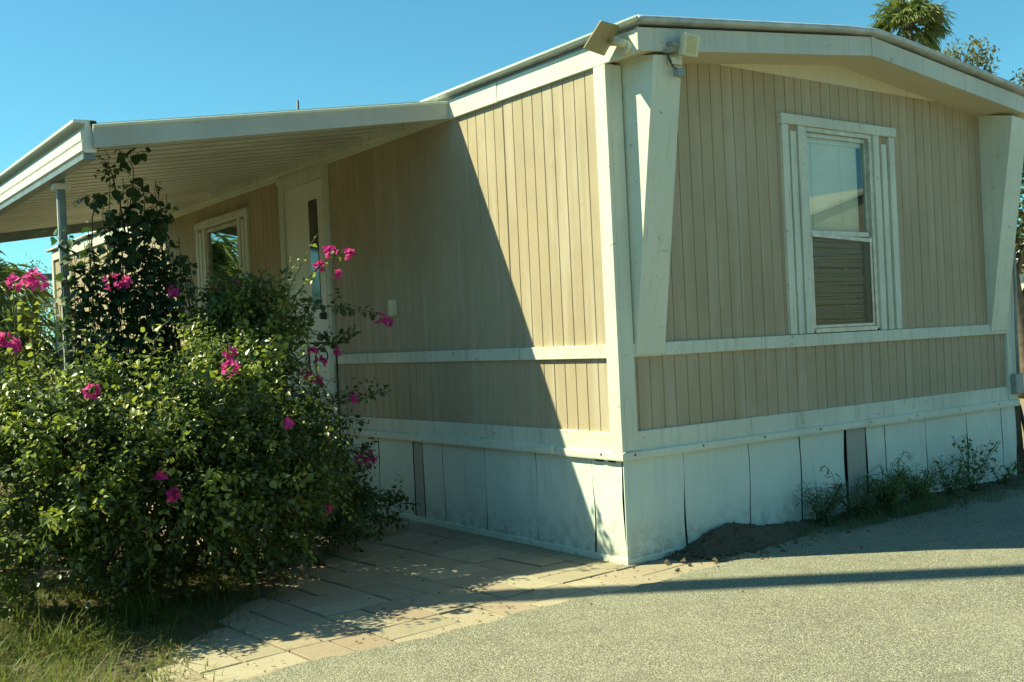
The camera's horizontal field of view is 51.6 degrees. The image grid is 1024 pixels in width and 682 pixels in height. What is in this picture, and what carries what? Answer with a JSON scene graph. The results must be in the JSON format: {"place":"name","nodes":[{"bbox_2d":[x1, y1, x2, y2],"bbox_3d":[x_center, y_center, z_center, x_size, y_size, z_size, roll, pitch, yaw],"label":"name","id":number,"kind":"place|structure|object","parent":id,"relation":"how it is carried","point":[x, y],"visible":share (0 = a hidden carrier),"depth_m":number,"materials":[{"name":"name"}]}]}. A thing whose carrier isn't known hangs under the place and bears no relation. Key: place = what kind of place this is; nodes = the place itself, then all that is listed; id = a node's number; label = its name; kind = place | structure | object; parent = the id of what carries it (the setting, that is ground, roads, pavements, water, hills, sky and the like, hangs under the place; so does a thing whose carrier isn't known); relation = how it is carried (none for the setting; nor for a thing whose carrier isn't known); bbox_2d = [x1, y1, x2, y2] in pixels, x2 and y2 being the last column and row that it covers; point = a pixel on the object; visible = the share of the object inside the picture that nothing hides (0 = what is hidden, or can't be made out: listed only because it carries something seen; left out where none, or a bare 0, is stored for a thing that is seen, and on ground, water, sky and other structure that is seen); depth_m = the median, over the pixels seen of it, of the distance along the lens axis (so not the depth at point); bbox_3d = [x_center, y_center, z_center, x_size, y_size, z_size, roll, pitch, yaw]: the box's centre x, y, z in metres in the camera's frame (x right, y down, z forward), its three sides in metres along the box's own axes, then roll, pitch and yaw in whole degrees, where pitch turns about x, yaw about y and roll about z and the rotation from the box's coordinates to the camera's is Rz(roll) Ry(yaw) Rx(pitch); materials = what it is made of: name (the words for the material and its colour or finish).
{"place":"outdoors","nodes":[
{"label":"outdoors","id":0,"kind":"place"},
{"bbox_2d":[31,273,51,280],"bbox_3d":[-11.060,0.058,24.478,4.400,3.520,4.500,-3,0,-37],"label":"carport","id":1,"kind":"object","parent":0,"point":[49,276],"depth_m":22.60,"materials":[{"name":"white metal"}]},
{"bbox_2d":[0,521,314,681],"bbox_3d":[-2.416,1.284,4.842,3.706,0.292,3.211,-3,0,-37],"label":"grass","id":2,"kind":"structure","parent":0,"point":[71,649],"depth_m":5.01,"materials":[{"name":"green plant"}]},
{"bbox_2d":[0,234,420,630],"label":"bougainvillea bush","id":3,"kind":"object","parent":2,"relation":"on","point":[245,470],"visible":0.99,"depth_m":5.35,"materials":[{"name":"green plant"}]},
{"bbox_2d":[0,101,448,562],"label":"patio awning","id":4,"kind":"object","parent":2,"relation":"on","point":[189,163],"visible":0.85,"depth_m":7.46,"materials":[{"name":"paint"}]},
{"bbox_2d":[42,147,198,463],"bbox_3d":[-2.379,-0.151,6.748,1.141,2.172,0.324,-3,0,-33],"label":"climbing vine","id":5,"kind":"object","parent":4,"relation":"attached to","point":[156,229],"visible":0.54,"depth_m":6.68,"materials":[{"name":"green plant"}]},
{"bbox_2d":[0,476,753,681],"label":"patio paving","id":6,"kind":"structure","parent":0,"point":[344,584],"depth_m":5.57,"materials":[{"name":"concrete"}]},
{"bbox_2d":[286,341,349,448],"bbox_3d":[-1.539,0.696,8.443,0.600,1.380,0.016,-3,0,-37],"label":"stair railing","id":7,"kind":"object","parent":6,"relation":"on","point":[336,362],"visible":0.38,"depth_m":8.51,"materials":[{"name":"white metal"}]},
{"bbox_2d":[221,526,925,666],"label":"leaf litter","id":8,"kind":"object","parent":6,"relation":"on","point":[438,592],"visible":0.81,"depth_m":5.36,"materials":[{"name":"brown plant"}]},
{"bbox_2d":[0,0,1023,365],"label":"sky","id":9,"kind":"structure","parent":0,"point":[62,61],"materials":[{"name":"blue"}]},
{"bbox_2d":[7,374,1023,525],"bbox_3d":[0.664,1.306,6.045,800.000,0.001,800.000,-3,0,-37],"label":"ground","id":10,"kind":"structure","parent":0,"point":[1022,402],"depth_m":15.51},
{"bbox_2d":[2,254,55,394],"bbox_3d":[-9.770,-0.008,21.539,2.869,3.535,2.897,-3,0,-37],"label":"background tree","id":11,"kind":"object","parent":10,"relation":"on","point":[34,266],"visible":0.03,"depth_m":21.47,"materials":[{"name":"green plant"}]},
{"bbox_2d":[3,273,55,400],"bbox_3d":[-8.425,0.228,18.832,2.145,2.943,2.042,-3,0,-37],"label":"background tree","id":12,"kind":"object","parent":10,"relation":"on","point":[46,306],"visible":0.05,"depth_m":18.83,"materials":[{"name":"green plant"}]},
{"bbox_2d":[0,250,60,393],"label":"palm tree","id":13,"kind":"object","parent":10,"relation":"on","point":[6,270],"visible":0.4,"depth_m":16.05,"materials":[{"name":"green plant"}]},
{"bbox_2d":[0,470,626,547],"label":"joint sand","id":14,"kind":"structure","parent":10,"relation":"on","point":[37,501],"depth_m":10.62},
{"bbox_2d":[0,305,57,394],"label":"garden bush","id":15,"kind":"object","parent":14,"relation":"on","point":[3,356],"visible":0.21,"depth_m":12.48,"materials":[{"name":"green plant"}]},
{"bbox_2d":[233,559,728,680],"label":"gravel","id":16,"kind":"structure","parent":10,"relation":"on","point":[265,670],"depth_m":5.50,"materials":[{"name":"grey gravel"}]},
{"bbox_2d":[45,15,1023,564],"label":"mobile home","id":17,"kind":"object","parent":10,"relation":"on","point":[751,271],"visible":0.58,"depth_m":7.05,"materials":[{"name":"beige"}]},
{"bbox_2d":[194,207,251,314],"bbox_3d":[-2.903,-0.545,10.773,0.102,1.447,1.420,-3,0,-37],"label":"window","id":18,"kind":"structure","parent":17,"relation":"in","point":[204,243],"depth_m":10.89,"materials":[{"name":"white paint"}]},
{"bbox_2d":[276,163,337,421],"bbox_3d":[-1.793,-0.391,9.206,0.116,2.155,0.960,-3,0,-37],"label":"door","id":19,"kind":"structure","parent":17,"relation":"in","point":[303,196],"depth_m":9.13,"materials":[{"name":"white paint"}]},
{"bbox_2d":[584,20,631,55],"bbox_3d":[0.502,-1.660,5.841,0.236,0.168,0.211,-3,0,-37],"label":"floodlight","id":20,"kind":"object","parent":17,"relation":"attached to","point":[601,40],"visible":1,"depth_m":5.82,"materials":[{"name":"beige plastic"}]},
{"bbox_2d":[663,32,699,77],"bbox_3d":[0.950,-1.602,5.929,0.212,0.233,0.114,-3,0,-37],"label":"floodlight","id":21,"kind":"object","parent":17,"relation":"attached to","point":[688,45],"visible":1,"depth_m":5.92,"materials":[{"name":"beige plastic"}]},
{"bbox_2d":[777,112,902,334],"bbox_3d":[2.264,-0.789,7.333,1.276,1.450,0.115,-3,0,-37],"label":"window","id":22,"kind":"structure","parent":17,"relation":"in","point":[818,160],"depth_m":7.36,"materials":[{"name":"white paint"}]},
{"bbox_2d":[866,0,958,52],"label":"palm tree","id":23,"kind":"object","parent":10,"relation":"on","point":[908,16],"visible":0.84,"depth_m":39.59,"materials":[{"name":"green plant"}]},
{"bbox_2d":[936,31,999,74],"bbox_3d":[11.955,-3.653,27.674,2.552,8.780,1.792,-3,0,2],"label":"olive tree","id":24,"kind":"object","parent":10,"relation":"on","point":[978,55],"visible":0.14,"depth_m":27.36,"materials":[{"name":"green plant"}]},
{"bbox_2d":[1009,68,1023,86],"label":"olive tree","id":25,"kind":"object","parent":10,"relation":"on","point":[1020,80],"visible":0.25,"depth_m":27.27,"materials":[{"name":"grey plant"}]},
{"bbox_2d":[1012,161,1023,397],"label":"shade tree","id":26,"kind":"object","parent":10,"relation":"on","point":[1019,241],"visible":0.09,"depth_m":17.20,"materials":[{"name":"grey plant"}]},
{"bbox_2d":[1015,404,1023,474],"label":"wood post","id":27,"kind":"object","parent":10,"relation":"on","point":[1019,415],"visible":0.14,"depth_m":8.67,"materials":[{"name":"wood"}]},
{"bbox_2d":[230,487,1023,681],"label":"road","id":28,"kind":"structure","parent":0,"point":[892,600],"depth_m":4.67,"materials":[{"name":"grey asphalt"}]},
{"bbox_2d":[622,474,1023,571],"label":"soil heap","id":29,"kind":"object","parent":28,"relation":"on","point":[725,541],"visible":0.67,"depth_m":6.38,"materials":[{"name":"brown soil"}]},
{"bbox_2d":[794,465,848,526],"bbox_3d":[2.052,1.011,6.895,0.393,0.421,0.301,-3,0,-37],"label":"weed","id":30,"kind":"object","parent":29,"relation":"on","point":[822,516],"visible":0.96,"depth_m":6.86,"materials":[{"name":"green plant"}]},
{"bbox_2d":[829,475,878,519],"bbox_3d":[2.303,1.065,7.079,0.356,0.311,0.281,-3,0,-37],"label":"weed","id":31,"kind":"object","parent":29,"relation":"on","point":[863,504],"visible":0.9,"depth_m":7.05,"materials":[{"name":"green plant"}]},
{"bbox_2d":[859,465,911,513],"bbox_3d":[2.561,1.025,7.263,0.347,0.358,0.325,-3,0,-37],"label":"weed","id":32,"kind":"object","parent":29,"relation":"on","point":[883,493],"visible":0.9,"depth_m":7.22,"materials":[{"name":"green plant"}]},
{"bbox_2d":[890,451,940,504],"bbox_3d":[2.799,0.976,7.438,0.472,0.420,0.318,-3,0,-37],"label":"weed","id":33,"kind":"object","parent":29,"relation":"on","point":[922,486],"visible":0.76,"depth_m":7.43,"materials":[{"name":"green plant"}]},
{"bbox_2d":[930,455,972,496],"bbox_3d":[3.208,1.006,7.744,0.296,0.321,0.275,-3,0,19],"label":"weed","id":34,"kind":"object","parent":29,"relation":"on","point":[957,482],"visible":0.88,"depth_m":7.72,"materials":[{"name":"green plant"}]},
{"bbox_2d":[942,435,1000,491],"bbox_3d":[3.422,0.920,7.958,0.411,0.473,0.408,-3,0,3],"label":"weed","id":35,"kind":"object","parent":29,"relation":"on","point":[973,480],"visible":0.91,"depth_m":7.93,"materials":[{"name":"green plant"}]},
{"bbox_2d":[984,457,1023,484],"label":"weed","id":36,"kind":"object","parent":29,"relation":"on","point":[1009,474],"visible":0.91,"depth_m":8.15,"materials":[{"name":"green plant"}]},
{"bbox_2d":[790,473,1023,538],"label":"weed strip","id":37,"kind":"object","parent":28,"relation":"on","point":[908,506],"visible":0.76,"depth_m":7.18,"materials":[{"name":"green plant"}]},
{"bbox_2d":[952,483,968,507],"bbox_3d":[3.110,1.074,7.336,0.139,0.194,0.103,-3,0,19],"label":"weed","id":38,"kind":"object","parent":28,"relation":"on","point":[962,505],"visible":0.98,"depth_m":7.33,"materials":[{"name":"green plant"}]},
{"bbox_2d":[1016,240,1023,289],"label":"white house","id":39,"kind":"structure","parent":0,"point":[1021,276],"depth_m":35.67,"materials":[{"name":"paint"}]}
]}

